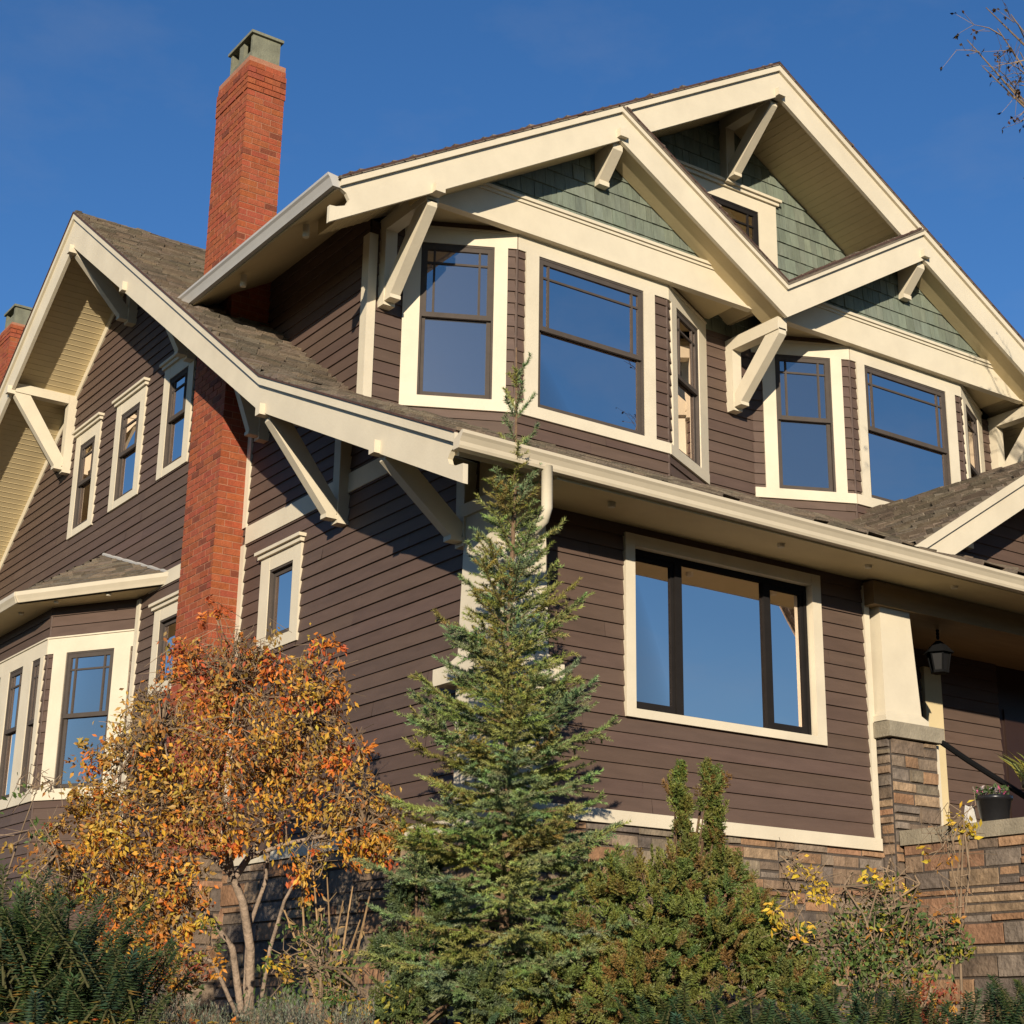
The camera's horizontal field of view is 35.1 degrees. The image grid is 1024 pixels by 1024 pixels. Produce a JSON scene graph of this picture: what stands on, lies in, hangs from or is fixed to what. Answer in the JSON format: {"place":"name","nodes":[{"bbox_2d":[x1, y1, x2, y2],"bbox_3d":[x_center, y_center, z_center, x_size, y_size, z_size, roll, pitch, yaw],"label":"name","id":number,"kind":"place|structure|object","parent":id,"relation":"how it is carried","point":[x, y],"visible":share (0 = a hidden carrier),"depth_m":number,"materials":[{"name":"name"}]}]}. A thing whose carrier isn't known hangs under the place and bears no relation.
{"place":"outdoors","nodes":[
{"label":"outdoors","id":0,"kind":"place"},
{"bbox_2d":[0,1022,182,1023],"bbox_3d":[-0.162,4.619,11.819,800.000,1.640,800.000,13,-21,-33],"label":"ground","id":1,"kind":"structure","parent":0,"point":[20,1023],"depth_m":9.09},
{"bbox_2d":[0,863,192,1023],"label":"euphorbia","id":2,"kind":"object","parent":1,"relation":"on","point":[38,951],"visible":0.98,"depth_m":9.46,"materials":[{"name":"green plant"}]},
{"bbox_2d":[147,916,228,1022],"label":"cranesbill","id":3,"kind":"object","parent":1,"relation":"on","point":[198,963],"visible":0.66,"depth_m":10.76,"materials":[{"name":"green plant"}]},
{"bbox_2d":[31,594,414,1023],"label":"autumn shrub","id":4,"kind":"object","parent":1,"relation":"on","point":[236,673],"visible":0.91,"depth_m":12.04,"materials":[{"name":"orange plant"}]},
{"bbox_2d":[0,764,95,916],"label":"climbing rose","id":5,"kind":"object","parent":4,"relation":"attached to","point":[55,854],"visible":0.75,"depth_m":11.19,"materials":[{"name":"green plant"}]},
{"bbox_2d":[114,989,374,1023],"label":"lavender mound","id":6,"kind":"object","parent":1,"relation":"on","point":[278,1019],"visible":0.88,"depth_m":9.50,"materials":[{"name":"grey-green lavender leaves"},{"name":"plant"}]},
{"bbox_2d":[242,895,411,1023],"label":"garden shrub","id":7,"kind":"object","parent":1,"relation":"on","point":[332,969],"visible":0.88,"depth_m":11.71,"materials":[{"name":"green plant"}]},
{"bbox_2d":[283,867,379,1023],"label":"dry stalks","id":8,"kind":"object","parent":1,"relation":"on","point":[318,911],"visible":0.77,"depth_m":12.02,"materials":[{"name":"brown plant"}]},
{"bbox_2d":[362,822,525,1023],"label":"cypress shrub","id":9,"kind":"object","parent":1,"relation":"on","point":[404,900],"visible":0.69,"depth_m":11.27,"materials":[{"name":"green plant"}]},
{"bbox_2d":[350,347,647,1023],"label":"spruce tree","id":10,"kind":"object","parent":1,"relation":"on","point":[507,763],"visible":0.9,"depth_m":11.57,"materials":[{"name":"green plant"}]},
{"bbox_2d":[0,29,1023,1023],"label":"craftsman house","id":11,"kind":"structure","parent":1,"relation":"on","point":[762,332],"depth_m":17.02,"materials":[{"name":"brown wood"}]},
{"bbox_2d":[0,675,4,712],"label":"window","id":12,"kind":"structure","parent":11,"relation":"in","point":[2,677],"depth_m":21.15,"materials":[{"name":"beige paint"}]},
{"bbox_2d":[0,664,27,799],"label":"window","id":13,"kind":"structure","parent":11,"relation":"in","point":[14,686],"depth_m":20.63,"materials":[{"name":"beige paint"}]},
{"bbox_2d":[14,656,45,794],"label":"window","id":14,"kind":"structure","parent":11,"relation":"in","point":[35,672],"depth_m":20.01,"materials":[{"name":"beige paint"}]},
{"bbox_2d":[66,412,104,539],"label":"window","id":15,"kind":"structure","parent":11,"relation":"in","point":[88,435],"depth_m":22.11,"materials":[{"name":"beige paint"}]},
{"bbox_2d":[40,646,131,789],"bbox_3d":[-5.093,2.476,19.432,1.160,1.720,0.084,-7,-19,24],"label":"window","id":16,"kind":"structure","parent":11,"relation":"in","point":[85,686],"depth_m":19.47,"materials":[{"name":"beige paint"}]},
{"bbox_2d":[107,377,149,512],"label":"window","id":17,"kind":"structure","parent":11,"relation":"in","point":[130,405],"depth_m":20.93,"materials":[{"name":"beige paint"}]},
{"bbox_2d":[148,590,178,696],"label":"window","id":18,"kind":"structure","parent":11,"relation":"in","point":[164,609],"depth_m":18.73,"materials":[{"name":"beige paint"}]},
{"bbox_2d":[156,354,196,480],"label":"window","id":19,"kind":"structure","parent":11,"relation":"in","point":[176,414],"depth_m":19.73,"materials":[{"name":"beige paint"}]},
{"bbox_2d":[254,531,306,652],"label":"window","id":20,"kind":"structure","parent":11,"relation":"in","point":[281,561],"depth_m":16.42,"materials":[{"name":"beige paint"}]},
{"bbox_2d":[399,242,507,399],"bbox_3d":[-0.591,-1.954,16.573,1.075,1.760,0.084,3,-18,-7],"label":"window","id":21,"kind":"structure","parent":11,"relation":"in","point":[454,330],"depth_m":16.56,"materials":[{"name":"blue glass"}]},
{"bbox_2d":[523,252,656,438],"bbox_3d":[0.827,-1.740,17.179,1.735,1.760,0.084,13,-21,-33],"label":"window","id":22,"kind":"structure","parent":11,"relation":"in","point":[590,338],"depth_m":17.19,"materials":[{"name":"blue glass"}]},
{"bbox_2d":[669,302,708,473],"bbox_3d":[1.976,-1.378,18.265,0.084,1.760,1.060,-8,-20,26],"label":"window","id":23,"kind":"structure","parent":11,"relation":"in","point":[689,399],"depth_m":18.31,"materials":[{"name":"beige paint"}]},
{"bbox_2d":[623,532,827,745],"bbox_3d":[1.887,1.163,14.401,2.339,1.600,0.135,13,-21,-33],"label":"window","id":24,"kind":"structure","parent":11,"relation":"in","point":[712,640],"depth_m":14.42,"materials":[{"name":"beige paint"}]},
{"bbox_2d":[677,159,781,267],"bbox_3d":[2.605,-3.442,19.633,1.755,1.250,0.140,13,-21,-33],"label":"window","id":25,"kind":"structure","parent":11,"relation":"in","point":[754,211],"depth_m":19.91,"materials":[{"name":"beige paint"}]},
{"bbox_2d":[762,354,847,492],"bbox_3d":[3.455,-1.053,19.218,0.995,1.760,0.084,4,-18,-9],"label":"window","id":26,"kind":"structure","parent":11,"relation":"in","point":[805,447],"depth_m":19.21,"materials":[{"name":"blue glass"}]},
{"bbox_2d":[855,362,960,501],"bbox_3d":[4.853,-0.833,19.844,1.770,1.760,0.084,13,-21,-33],"label":"window","id":27,"kind":"structure","parent":11,"relation":"in","point":[908,435],"depth_m":19.84,"materials":[{"name":"blue glass"}]},
{"bbox_2d":[924,630,953,674],"bbox_3d":[4.298,1.358,16.330,0.310,0.545,0.268,13,-21,-33],"label":"hanging lantern","id":28,"kind":"object","parent":11,"relation":"hanging from","point":[938,654],"visible":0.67,"depth_m":16.23,"materials":[{"name":"black metal"}]},
{"bbox_2d":[961,399,984,478],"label":"window","id":29,"kind":"structure","parent":11,"relation":"in","point":[973,435],"depth_m":21.04,"materials":[{"name":"beige paint"}]},
{"bbox_2d":[995,666,1023,817],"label":"door","id":30,"kind":"structure","parent":11,"relation":"in","point":[1010,684],"depth_m":18.28,"materials":[{"name":"paint"}]},
{"bbox_2d":[496,757,838,1023],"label":"juniper shrub","id":31,"kind":"object","parent":1,"relation":"on","point":[681,888],"visible":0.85,"depth_m":11.11,"materials":[{"name":"green plant"}]},
{"bbox_2d":[612,978,952,1023],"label":"euphorbia","id":32,"kind":"object","parent":1,"relation":"on","point":[679,1012],"visible":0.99,"depth_m":10.07,"materials":[{"name":"green plant"}]},
{"bbox_2d":[758,831,976,1023],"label":"rose bush","id":33,"kind":"object","parent":1,"relation":"on","point":[879,932],"visible":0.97,"depth_m":10.99,"materials":[{"name":"green plant"}]},
{"bbox_2d":[886,968,967,1023],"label":"cranesbill","id":34,"kind":"object","parent":1,"relation":"on","point":[937,992],"visible":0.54,"depth_m":10.55,"materials":[{"name":"green plant"}]},
{"bbox_2d":[916,786,997,1017],"bbox_3d":[2.963,2.664,10.812,0.500,1.632,0.450,13,-21,-33],"label":"rose stalk","id":35,"kind":"object","parent":1,"relation":"on","point":[962,826],"visible":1,"depth_m":10.89,"materials":[{"name":"brown plant"}]},
{"bbox_2d":[899,817,1023,1023],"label":"stone porch wall","id":36,"kind":"structure","parent":1,"relation":"on","point":[994,922],"depth_m":13.91,"materials":[{"name":"stone"}]},
{"bbox_2d":[972,783,1012,820],"bbox_3d":[4.237,2.562,14.233,0.356,0.348,0.335,13,-21,-33],"label":"flower pot","id":37,"kind":"object","parent":36,"relation":"on","point":[996,805],"visible":0.96,"depth_m":14.12,"materials":[{"name":"black plastic"}]},
{"bbox_2d":[997,752,1023,789],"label":"fern","id":38,"kind":"object","parent":36,"relation":"on","point":[1020,775],"visible":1,"depth_m":14.18,"materials":[{"name":"green plant"}]},
{"bbox_2d":[939,974,1023,1023],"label":"euphorbia","id":39,"kind":"object","parent":1,"relation":"on","point":[1015,1015],"visible":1,"depth_m":9.93,"materials":[{"name":"green plant"}]},
{"bbox_2d":[940,0,1023,133],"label":"deciduous tree","id":40,"kind":"object","parent":1,"relation":"on","point":[1017,93],"visible":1,"depth_m":14.02,"materials":[{"name":"brown plant"}]},
{"bbox_2d":[0,1013,525,1023],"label":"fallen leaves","id":41,"kind":"object","parent":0,"point":[232,1020],"visible":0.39,"depth_m":8.93,"materials":[{"name":"brown plant"}]},
{"bbox_2d":[0,0,1023,338],"label":"sky","id":42,"kind":"structure","parent":0,"point":[108,107],"materials":[{"name":"blue"}]},
{"bbox_2d":[964,805,976,822],"bbox_3d":[4.054,2.684,14.349,0.100,0.179,0.070,13,-21,-33],"label":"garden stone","id":43,"kind":"object","parent":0,"point":[971,813],"visible":0.5,"depth_m":14.33,"materials":[{"name":"white stone"}]}
]}

